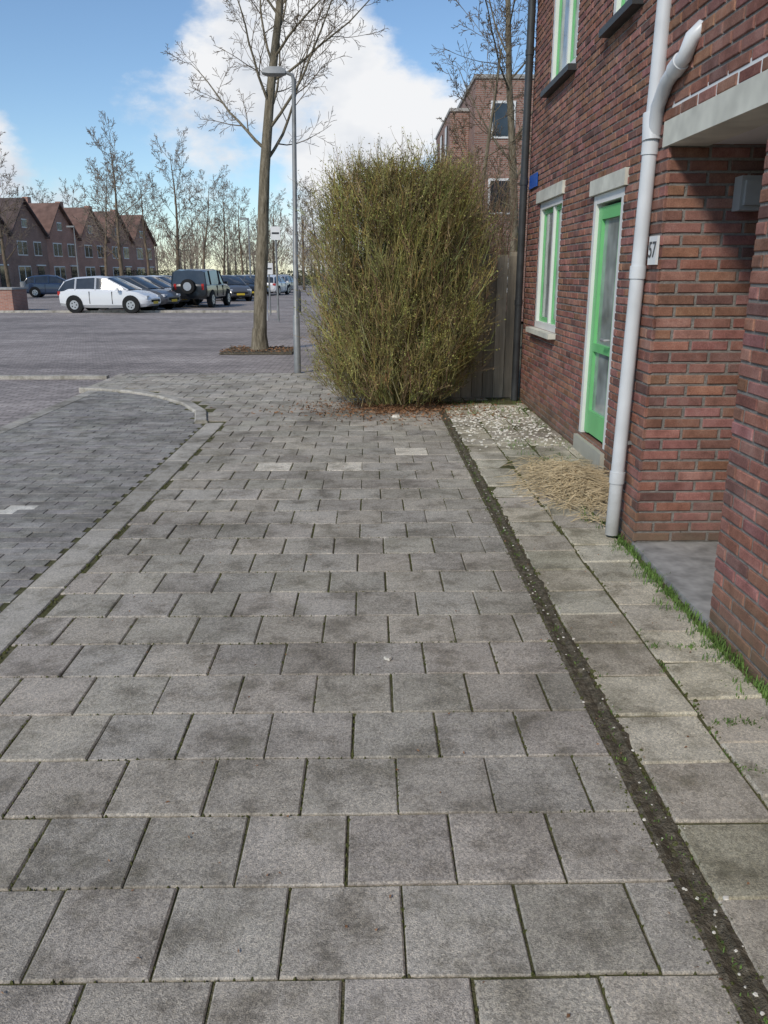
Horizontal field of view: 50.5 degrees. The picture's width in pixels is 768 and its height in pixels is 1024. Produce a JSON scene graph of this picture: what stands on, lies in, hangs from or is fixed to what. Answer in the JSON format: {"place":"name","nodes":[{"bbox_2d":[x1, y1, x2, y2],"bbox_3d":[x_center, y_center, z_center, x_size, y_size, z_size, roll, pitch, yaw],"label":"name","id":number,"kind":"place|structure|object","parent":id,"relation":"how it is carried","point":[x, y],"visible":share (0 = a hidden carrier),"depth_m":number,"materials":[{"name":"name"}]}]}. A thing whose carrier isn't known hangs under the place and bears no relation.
{"place":"outdoors","nodes":[
{"label":"outdoors","id":0,"kind":"place"},
{"bbox_2d":[0,383,95,426],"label":"side road","id":1,"kind":"structure","parent":0,"point":[18,401],"depth_m":11.15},
{"bbox_2d":[79,213,109,276],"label":"walls","id":2,"kind":"structure","parent":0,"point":[95,261],"depth_m":86.61,"materials":[{"name":"brown brick"}]},
{"bbox_2d":[63,207,109,242],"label":"roof","id":3,"kind":"structure","parent":2,"relation":"on","point":[76,212],"depth_m":85.02,"materials":[{"name":"brown tile"}]},
{"bbox_2d":[84,225,104,275],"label":"windows","id":4,"kind":"structure","parent":2,"relation":"attached to","point":[90,271],"depth_m":86.41,"materials":[{"name":"grey glass"}]},
{"bbox_2d":[0,391,201,611],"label":"parking bay","id":5,"kind":"object","parent":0,"point":[75,469],"visible":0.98,"depth_m":6.94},
{"bbox_2d":[0,285,349,383],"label":"road","id":6,"kind":"structure","parent":0,"point":[111,344],"depth_m":20.48,"materials":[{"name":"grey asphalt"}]},
{"bbox_2d":[0,223,14,286],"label":"walls","id":7,"kind":"structure","parent":6,"relation":"on","point":[9,260],"depth_m":73.09,"materials":[{"name":"brown brick"}]},
{"bbox_2d":[0,242,8,286],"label":"windows","id":8,"kind":"structure","parent":7,"relation":"attached to","point":[3,278],"depth_m":72.40,"materials":[{"name":"grey glass"}]},
{"bbox_2d":[0,217,12,235],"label":"roof","id":9,"kind":"structure","parent":7,"relation":"on","point":[2,222],"depth_m":71.92,"materials":[{"name":"tile"}]},
{"bbox_2d":[0,287,28,309],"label":"brick planter","id":10,"kind":"object","parent":6,"relation":"on","point":[13,298],"visible":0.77,"depth_m":35.93,"materials":[{"name":"brick"}]},
{"bbox_2d":[0,131,36,286],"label":"bare tree","id":11,"kind":"object","parent":6,"relation":"on","point":[7,276],"visible":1,"depth_m":54.64,"materials":[{"name":"brown plant"}]},
{"bbox_2d":[20,282,26,291],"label":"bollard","id":12,"kind":"object","parent":6,"relation":"on","point":[22,284],"visible":0.44,"depth_m":55.34,"materials":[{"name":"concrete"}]},
{"bbox_2d":[9,204,49,286],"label":"walls","id":13,"kind":"structure","parent":6,"relation":"on","point":[32,260],"depth_m":75.94,"materials":[{"name":"brown brick"}]},
{"bbox_2d":[0,198,49,238],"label":"roof","id":14,"kind":"structure","parent":13,"relation":"on","point":[33,215],"depth_m":74.25,"materials":[{"name":"tile"}]},
{"bbox_2d":[17,218,45,281],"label":"windows","id":15,"kind":"structure","parent":13,"relation":"attached to","point":[25,272],"depth_m":75.54,"materials":[{"name":"grey glass"}]},
{"bbox_2d":[24,275,66,297],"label":"parked car","id":16,"kind":"object","parent":6,"relation":"on","point":[39,285],"visible":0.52,"depth_m":56.55,"materials":[{"name":"blue paint"}]},
{"bbox_2d":[27,180,65,207],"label":"bare tree","id":17,"kind":"object","parent":6,"relation":"on","point":[42,199],"visible":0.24,"depth_m":86.94,"materials":[{"name":"brown plant"}]},
{"bbox_2d":[46,209,81,279],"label":"walls","id":18,"kind":"structure","parent":6,"relation":"on","point":[65,236],"depth_m":81.32,"materials":[{"name":"brown brick"}]},
{"bbox_2d":[28,203,81,240],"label":"roof","id":19,"kind":"structure","parent":18,"relation":"on","point":[45,213],"depth_m":79.64,"materials":[{"name":"brown tile"}]},
{"bbox_2d":[22,197,30,202],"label":"chimney","id":20,"kind":"object","parent":19,"relation":"on","point":[28,199],"visible":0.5,"depth_m":80.62,"materials":[{"name":"brown brick"}]},
{"bbox_2d":[53,222,78,278],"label":"windows","id":21,"kind":"structure","parent":18,"relation":"attached to","point":[60,271],"depth_m":81.05,"materials":[{"name":"grey glass"}]},
{"bbox_2d":[58,177,85,207],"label":"bare tree","id":22,"kind":"object","parent":6,"relation":"on","point":[66,193],"visible":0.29,"depth_m":92.51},
{"bbox_2d":[66,226,78,276],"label":"street lamp","id":23,"kind":"object","parent":6,"relation":"on","point":[75,249],"visible":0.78,"depth_m":66.24,"materials":[{"name":"metal"}]},
{"bbox_2d":[72,155,137,275],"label":"bare tree","id":24,"kind":"object","parent":6,"relation":"on","point":[106,240],"visible":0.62,"depth_m":70.68,"materials":[{"name":"brown plant"}]},
{"bbox_2d":[57,276,160,312],"bbox_3d":[-11.793,-9.393,35.077,4.040,1.535,2.100,2,16,7],"label":"parked car","id":25,"kind":"object","parent":6,"relation":"on","point":[77,294],"visible":0.94,"depth_m":34.36,"materials":[{"name":"white paint"}]},
{"bbox_2d":[79,110,159,275],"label":"bare tree","id":26,"kind":"object","parent":6,"relation":"on","point":[117,223],"visible":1,"depth_m":52.08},
{"bbox_2d":[107,222,133,275],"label":"walls","id":27,"kind":"structure","parent":6,"relation":"on","point":[115,262],"depth_m":92.55,"materials":[{"name":"brown brick"}]},
{"bbox_2d":[94,211,134,244],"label":"roof","id":28,"kind":"structure","parent":27,"relation":"on","point":[99,217],"depth_m":90.64,"materials":[{"name":"brown tile"}]},
{"bbox_2d":[112,228,131,275],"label":"windows","id":29,"kind":"structure","parent":27,"relation":"attached to","point":[126,255],"depth_m":91.86,"materials":[{"name":"grey glass"}]},
{"bbox_2d":[100,276,180,309],"bbox_3d":[-11.619,-10.239,37.959,4.040,1.535,2.100,4,17,14],"label":"parked car","id":30,"kind":"object","parent":6,"relation":"on","point":[170,299],"visible":0.35,"depth_m":37.34,"materials":[{"name":"grey paint"}]},
{"bbox_2d":[112,159,172,275],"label":"bare tree","id":31,"kind":"object","parent":6,"relation":"on","point":[144,236],"visible":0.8,"depth_m":79.70,"materials":[{"name":"brown plant"}]},
{"bbox_2d":[132,221,155,275],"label":"walls","id":32,"kind":"structure","parent":6,"relation":"on","point":[141,263],"depth_m":97.72,"materials":[{"name":"brown brick"}]},
{"bbox_2d":[121,215,156,245],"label":"roof","id":33,"kind":"structure","parent":32,"relation":"on","point":[135,231],"depth_m":95.94,"materials":[{"name":"brown tile"}]},
{"bbox_2d":[136,231,153,275],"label":"windows","id":34,"kind":"structure","parent":32,"relation":"attached to","point":[139,255],"depth_m":97.12,"materials":[{"name":"grey glass"}]},
{"bbox_2d":[137,275,189,307],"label":"parked car","id":35,"kind":"object","parent":6,"relation":"on","point":[162,283],"visible":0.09,"depth_m":40.27,"materials":[{"name":"silver paint"}]},
{"bbox_2d":[149,275,192,304],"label":"parked car","id":36,"kind":"object","parent":6,"relation":"on","point":[168,280],"visible":0.04,"depth_m":42.93,"materials":[{"name":"white paint"}]},
{"bbox_2d":[144,127,210,269],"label":"bare tree","id":37,"kind":"object","parent":6,"relation":"on","point":[177,236],"visible":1,"depth_m":57.84,"materials":[{"name":"brown plant"}]},
{"bbox_2d":[171,269,230,307],"bbox_3d":[-9.226,-11.358,41.204,2.200,1.855,4.655,1,16,5],"label":"parked car","id":38,"kind":"object","parent":6,"relation":"on","point":[195,286],"visible":0.89,"depth_m":39.30,"materials":[{"name":"black paint"}]},
{"bbox_2d":[183,165,229,268],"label":"bare tree","id":39,"kind":"object","parent":6,"relation":"on","point":[206,233],"visible":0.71,"depth_m":70.11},
{"bbox_2d":[193,173,244,274],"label":"bare tree","id":40,"kind":"object","parent":6,"relation":"on","point":[224,242],"visible":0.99,"depth_m":64.00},
{"bbox_2d":[117,269,333,287],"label":"hedge","id":41,"kind":"object","parent":6,"relation":"on","point":[166,271],"visible":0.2,"depth_m":92.62,"materials":[{"name":"plant"}]},
{"bbox_2d":[221,275,251,300],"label":"parked car","id":42,"kind":"object","parent":6,"relation":"on","point":[238,286],"visible":0.48,"depth_m":48.91,"materials":[{"name":"grey paint"}]},
{"bbox_2d":[220,180,256,274],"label":"bare tree","id":43,"kind":"object","parent":6,"relation":"on","point":[239,235],"visible":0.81,"depth_m":84.79,"materials":[{"name":"brown plant"}]},
{"bbox_2d":[234,275,253,298],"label":"parked car","id":44,"kind":"object","parent":6,"relation":"on","point":[247,279],"visible":0.02,"depth_m":54.19,"materials":[{"name":"blue paint"}]},
{"bbox_2d":[240,218,251,278],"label":"street lamp","id":45,"kind":"object","parent":6,"relation":"on","point":[247,219],"visible":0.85,"depth_m":56.85,"materials":[{"name":"metal"}]},
{"bbox_2d":[219,347,293,353],"bbox_3d":[-2.679,-3.494,17.584,1.500,0.030,1.500,0,16,-1],"label":"tree pit","id":46,"kind":"object","parent":6,"relation":"on","point":[258,352],"visible":0.57,"depth_m":16.95,"materials":[{"name":"soil"}]},
{"bbox_2d":[220,345,293,352],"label":"fallen leaves","id":47,"kind":"object","parent":46,"relation":"on","point":[265,350],"visible":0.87,"depth_m":17.34,"materials":[{"name":"brown plant"}]},
{"bbox_2d":[161,0,392,350],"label":"bare tree","id":48,"kind":"object","parent":46,"relation":"on","point":[259,340],"visible":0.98,"depth_m":16.62,"materials":[{"name":"grey plant"}]},
{"bbox_2d":[267,262,272,314],"bbox_3d":[-4.469,-8.715,31.746,0.320,2.000,0.095,0,16,-1],"label":"traffic sign","id":49,"kind":"object","parent":6,"relation":"on","point":[270,268],"visible":0.76,"depth_m":31.61,"materials":[{"name":"metal"}]},
{"bbox_2d":[250,192,291,274],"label":"bare tree","id":50,"kind":"object","parent":6,"relation":"on","point":[270,245],"visible":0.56,"depth_m":89.54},
{"bbox_2d":[270,225,279,321],"bbox_3d":[-3.592,-7.979,27.287,0.320,3.100,0.095,0,16,-1],"label":"traffic sign","id":51,"kind":"object","parent":6,"relation":"on","point":[275,232],"visible":1,"depth_m":27.05,"materials":[{"name":"metal"}]},
{"bbox_2d":[267,275,289,294],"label":"parked car","id":52,"kind":"object","parent":6,"relation":"on","point":[283,285],"visible":0.56,"depth_m":62.23,"materials":[{"name":"white paint"}]},
{"bbox_2d":[262,66,300,372],"bbox_3d":[-1.614,-4.580,13.115,0.512,4.660,0.180,0,16,-1],"label":"street lamp","id":53,"kind":"object","parent":6,"relation":"on","point":[274,71],"visible":0.97,"depth_m":13.04,"materials":[{"name":"metal"}]},
{"bbox_2d":[271,274,292,292],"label":"parked car","id":54,"kind":"object","parent":6,"relation":"on","point":[289,278],"visible":0.23,"depth_m":70.07,"materials":[{"name":"silver paint"}]},
{"bbox_2d":[274,176,322,289],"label":"bare tree","id":55,"kind":"object","parent":6,"relation":"on","point":[302,245],"visible":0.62,"depth_m":80.21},
{"bbox_2d":[297,179,330,285],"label":"bare tree","id":56,"kind":"object","parent":6,"relation":"on","point":[305,201],"visible":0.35,"depth_m":102.92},
{"bbox_2d":[0,0,537,274],"label":"sky","id":57,"kind":"structure","parent":0,"point":[63,62],"materials":[{"name":"blue"}]},
{"bbox_2d":[298,289,300,312],"bbox_3d":[-3.622,-9.025,34.810,0.133,0.970,0.140,0,16,-1],"label":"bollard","id":58,"kind":"object","parent":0,"point":[299,296],"visible":0.69,"depth_m":34.74,"materials":[{"name":"metal"}]},
{"bbox_2d":[0,373,767,1023],"bbox_3d":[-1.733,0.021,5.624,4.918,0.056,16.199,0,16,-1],"label":"pavement","id":59,"kind":"structure","parent":0,"point":[112,927],"depth_m":2.67,"materials":[{"name":"concrete"}]},
{"bbox_2d":[211,394,523,430],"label":"leaf litter","id":60,"kind":"object","parent":59,"relation":"on","point":[392,407],"visible":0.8,"depth_m":9.69,"materials":[{"name":"brown plant"}]},
{"bbox_2d":[0,421,764,1023],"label":"moss","id":61,"kind":"object","parent":59,"relation":"on","point":[674,843],"visible":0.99,"depth_m":3.02,"materials":[{"name":"green plant"}]},
{"bbox_2d":[1,419,764,1019],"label":"pavement debris","id":62,"kind":"object","parent":59,"relation":"on","point":[397,769],"visible":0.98,"depth_m":2.82,"materials":[{"name":"beige plant"}]},
{"bbox_2d":[288,127,509,408],"bbox_3d":[0.149,-2.821,9.644,2.628,3.151,2.215,0,16,-1],"label":"bush","id":63,"kind":"object","parent":59,"relation":"on","point":[395,352],"visible":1,"depth_m":9.32,"materials":[{"name":"green plant"}]},
{"bbox_2d":[352,252,516,397],"bbox_3d":[0.641,-2.414,10.567,2.145,1.840,0.138,0,16,-1],"label":"wooden fence","id":64,"kind":"object","parent":59,"relation":"on","point":[481,384],"visible":0.24,"depth_m":10.56,"materials":[{"name":"brown wood"}]},
{"bbox_2d":[383,132,528,389],"bbox_3d":[1.016,-3.495,11.385,2.418,3.458,2.074,0,16,-1],"label":"bare shrub","id":65,"kind":"object","parent":59,"relation":"on","point":[501,242],"visible":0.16,"depth_m":11.01,"materials":[{"name":"brown plant"}]},
{"bbox_2d":[573,433,604,470],"bbox_3d":[1.828,-0.544,7.232,0.070,0.140,0.920,0,16,-1],"label":"door step","id":66,"kind":"object","parent":59,"relation":"on","point":[583,447],"depth_m":7.14,"materials":[{"name":"concrete"}]},
{"bbox_2d":[439,409,767,1023],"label":"gutter","id":67,"kind":"object","parent":59,"relation":"on","point":[588,690],"visible":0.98,"depth_m":2.50,"materials":[{"name":"soil"}]},
{"bbox_2d":[519,0,767,689],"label":"walls","id":68,"kind":"structure","parent":59,"relation":"on","point":[696,466],"depth_m":4.63,"materials":[{"name":"red brick"}]},
{"bbox_2d":[511,0,535,400],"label":"dark downpipe","id":69,"kind":"object","parent":68,"relation":"attached to","point":[529,55],"visible":0.99,"depth_m":9.81,"materials":[{"name":"metal"}]},
{"bbox_2d":[529,172,537,189],"bbox_3d":[1.759,-3.894,9.573,0.012,0.150,0.450,0,16,-1],"label":"street name sign","id":70,"kind":"object","parent":68,"relation":"attached to","point":[533,181],"visible":1,"depth_m":9.54,"materials":[{"name":"blue metal"}]},
{"bbox_2d":[526,327,555,338],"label":"sill","id":71,"kind":"structure","parent":68,"relation":"attached to","point":[541,333],"depth_m":8.91,"materials":[{"name":"concrete"}]},
{"bbox_2d":[534,194,563,332],"bbox_3d":[1.854,-2.706,8.943,0.100,1.375,1.176,0,16,-1],"label":"frame","id":72,"kind":"object","parent":68,"relation":"on","point":[554,203],"visible":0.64,"depth_m":8.99,"materials":[{"name":"white paint"}]},
{"bbox_2d":[539,204,561,324],"bbox_3d":[1.866,-2.706,8.944,0.050,1.225,1.024,0,16,-1],"label":"sash","id":73,"kind":"object","parent":72,"relation":"attached to","point":[548,211],"visible":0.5,"depth_m":8.95,"materials":[{"name":"green paint"}]},
{"bbox_2d":[541,210,561,319],"bbox_3d":[1.860,-2.706,8.943,0.012,1.245,1.050,0,16,-1],"label":"pane","id":74,"kind":"object","parent":72,"relation":"attached to","point":[547,257],"visible":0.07,"depth_m":9.14,"materials":[{"name":"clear glass"}]},
{"bbox_2d":[536,180,565,203],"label":"lintel","id":75,"kind":"structure","parent":68,"relation":"attached to","point":[551,191],"depth_m":8.58,"materials":[{"name":"concrete"}]},
{"bbox_2d":[540,63,576,97],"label":"sill","id":76,"kind":"structure","parent":68,"relation":"attached to","point":[565,73],"depth_m":8.10,"materials":[{"name":"concrete"}]},
{"bbox_2d":[551,0,579,80],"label":"frame","id":77,"kind":"object","parent":68,"relation":"on","point":[555,37],"visible":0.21,"depth_m":8.53,"materials":[{"name":"white paint"}]},
{"bbox_2d":[556,0,575,74],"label":"sash","id":78,"kind":"object","parent":77,"relation":"attached to","point":[572,35],"visible":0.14,"depth_m":8.46,"materials":[{"name":"green paint"}]},
{"bbox_2d":[558,0,578,72],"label":"pane","id":79,"kind":"object","parent":77,"relation":"attached to","point":[563,34],"visible":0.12,"depth_m":8.31,"materials":[{"name":"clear glass"}]},
{"bbox_2d":[579,187,624,449],"bbox_3d":[1.888,-1.624,6.916,0.110,2.056,0.876,0,16,-1],"label":"frame","id":80,"kind":"object","parent":68,"relation":"attached to","point":[609,197],"visible":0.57,"depth_m":7.06,"materials":[{"name":"white paint"}]},
{"bbox_2d":[584,202,620,443],"bbox_3d":[1.888,-1.585,6.928,0.050,1.940,0.734,0,16,-1],"label":"leaf","id":81,"kind":"object","parent":80,"relation":"attached to","point":[594,424],"visible":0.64,"depth_m":7.11,"materials":[{"name":"green paint"}]},
{"bbox_2d":[599,338,609,341],"bbox_3d":[1.816,-1.415,6.702,0.052,0.021,0.132,0,16,-1],"label":"handle","id":82,"kind":"object","parent":81,"relation":"attached to","point":[604,340],"visible":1,"depth_m":6.65,"materials":[{"name":"silver metal"}]},
{"bbox_2d":[592,216,619,416],"bbox_3d":[1.898,-1.633,6.914,0.012,1.800,0.524,0,16,-1],"label":"pane","id":83,"kind":"object","parent":81,"relation":"attached to","point":[606,302],"visible":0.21,"depth_m":6.94,"materials":[{"name":"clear glass"}]},
{"bbox_2d":[589,167,629,196],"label":"lintel","id":84,"kind":"structure","parent":68,"relation":"attached to","point":[610,182],"depth_m":6.51,"materials":[{"name":"concrete"}]},
{"bbox_2d":[613,0,620,14],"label":"frame","id":85,"kind":"object","parent":68,"relation":"on","point":[617,5],"depth_m":6.44,"materials":[{"name":"white paint"}]},
{"bbox_2d":[599,0,643,37],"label":"sill","id":86,"kind":"structure","parent":68,"relation":"attached to","point":[622,15],"depth_m":6.12,"materials":[{"name":"metal"}]},
{"bbox_2d":[647,235,659,264],"bbox_3d":[1.479,-1.435,4.463,0.014,0.150,0.130,0,16,-1],"label":"number plate","id":87,"kind":"object","parent":68,"relation":"attached to","point":[653,260],"visible":1,"depth_m":4.43,"materials":[{"name":"white plastic"}]},
{"bbox_2d":[648,241,655,257],"bbox_3d":[1.470,-1.439,4.459,0.002,0.083,0.113,0,16,-1],"label":"number","id":88,"kind":"object","parent":87,"relation":"attached to","point":[654,242],"visible":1,"depth_m":4.46,"materials":[{"name":"black paint"}]},
{"bbox_2d":[605,0,702,535],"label":"downpipe","id":89,"kind":"object","parent":68,"relation":"attached to","point":[662,81],"visible":0.92,"depth_m":4.51,"materials":[{"name":"plastic"}]},
{"bbox_2d":[662,69,767,147],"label":"porch lintel","id":90,"kind":"structure","parent":68,"relation":"attached to","point":[740,108],"depth_m":3.67,"materials":[{"name":"white concrete"}]},
{"bbox_2d":[672,53,767,143],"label":"porch ceiling","id":91,"kind":"structure","parent":68,"relation":"attached to","point":[758,135],"depth_m":3.97,"materials":[{"name":"white paint"}]},
{"bbox_2d":[731,175,762,211],"bbox_3d":[1.912,-1.666,4.254,0.120,0.170,0.115,0,16,-1],"label":"porch lamp","id":92,"kind":"object","parent":68,"relation":"attached to","point":[746,193],"visible":0.86,"depth_m":4.21,"materials":[{"name":"grey plastic"}]},
{"bbox_2d":[631,542,718,627],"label":"porch slab","id":93,"kind":"structure","parent":59,"relation":"on","point":[690,567],"depth_m":4.48,"materials":[{"name":"grey concrete"}]},
{"bbox_2d":[169,275,717,541],"bbox_3d":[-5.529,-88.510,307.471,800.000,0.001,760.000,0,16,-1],"label":"ground","id":94,"kind":"structure","parent":0,"point":[503,374],"depth_m":18.92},
{"bbox_2d":[0,310,276,655],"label":"kerb","id":95,"kind":"structure","parent":94,"relation":"on","point":[23,609],"depth_m":5.71,"materials":[{"name":"concrete"}]},
{"bbox_2d":[139,210,363,283],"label":"distant trees","id":96,"kind":"object","parent":94,"relation":"on","point":[190,257],"visible":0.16,"depth_m":121.74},
{"bbox_2d":[431,0,536,247],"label":"bare tree","id":97,"kind":"object","parent":94,"relation":"on","point":[493,111],"visible":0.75,"depth_m":13.61,"materials":[{"name":"grey plant"}]},
{"bbox_2d":[430,0,537,255],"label":"bare tree","id":98,"kind":"object","parent":94,"relation":"on","point":[511,124],"visible":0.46,"depth_m":16.97,"materials":[{"name":"grey plant"}]},
{"bbox_2d":[435,74,533,170],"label":"building","id":99,"kind":"structure","parent":94,"relation":"on","point":[458,114],"depth_m":27.60,"materials":[{"name":"brick"},{"name":"glass"},{"name":"painted window frames"}]},
{"bbox_2d":[460,79,533,320],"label":"walls","id":100,"kind":"structure","parent":94,"relation":"on","point":[480,138],"depth_m":26.26,"materials":[{"name":"brown brick"}]},
{"bbox_2d":[436,101,515,279],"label":"windows","id":101,"kind":"structure","parent":100,"relation":"attached to","point":[500,112],"depth_m":26.18,"materials":[{"name":"grey glass"}]},
{"bbox_2d":[441,397,767,989],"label":"side path","id":102,"kind":"structure","parent":0,"point":[700,778],"depth_m":3.26,"materials":[{"name":"concrete"}]},
{"bbox_2d":[493,454,609,525],"bbox_3d":[1.423,-0.258,6.263,1.095,0.221,2.184,0,16,-1],"label":"straw pile","id":103,"kind":"object","parent":102,"relation":"on","point":[559,478],"visible":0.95,"depth_m":6.07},
{"bbox_2d":[384,405,764,1015],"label":"white chips","id":104,"kind":"object","parent":102,"relation":"on","point":[755,994],"visible":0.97,"depth_m":8.61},
{"bbox_2d":[445,398,767,1023],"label":"grass tufts","id":105,"kind":"object","parent":102,"relation":"on","point":[669,592],"visible":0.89,"depth_m":3.75,"materials":[{"name":"green plant"}]}
]}

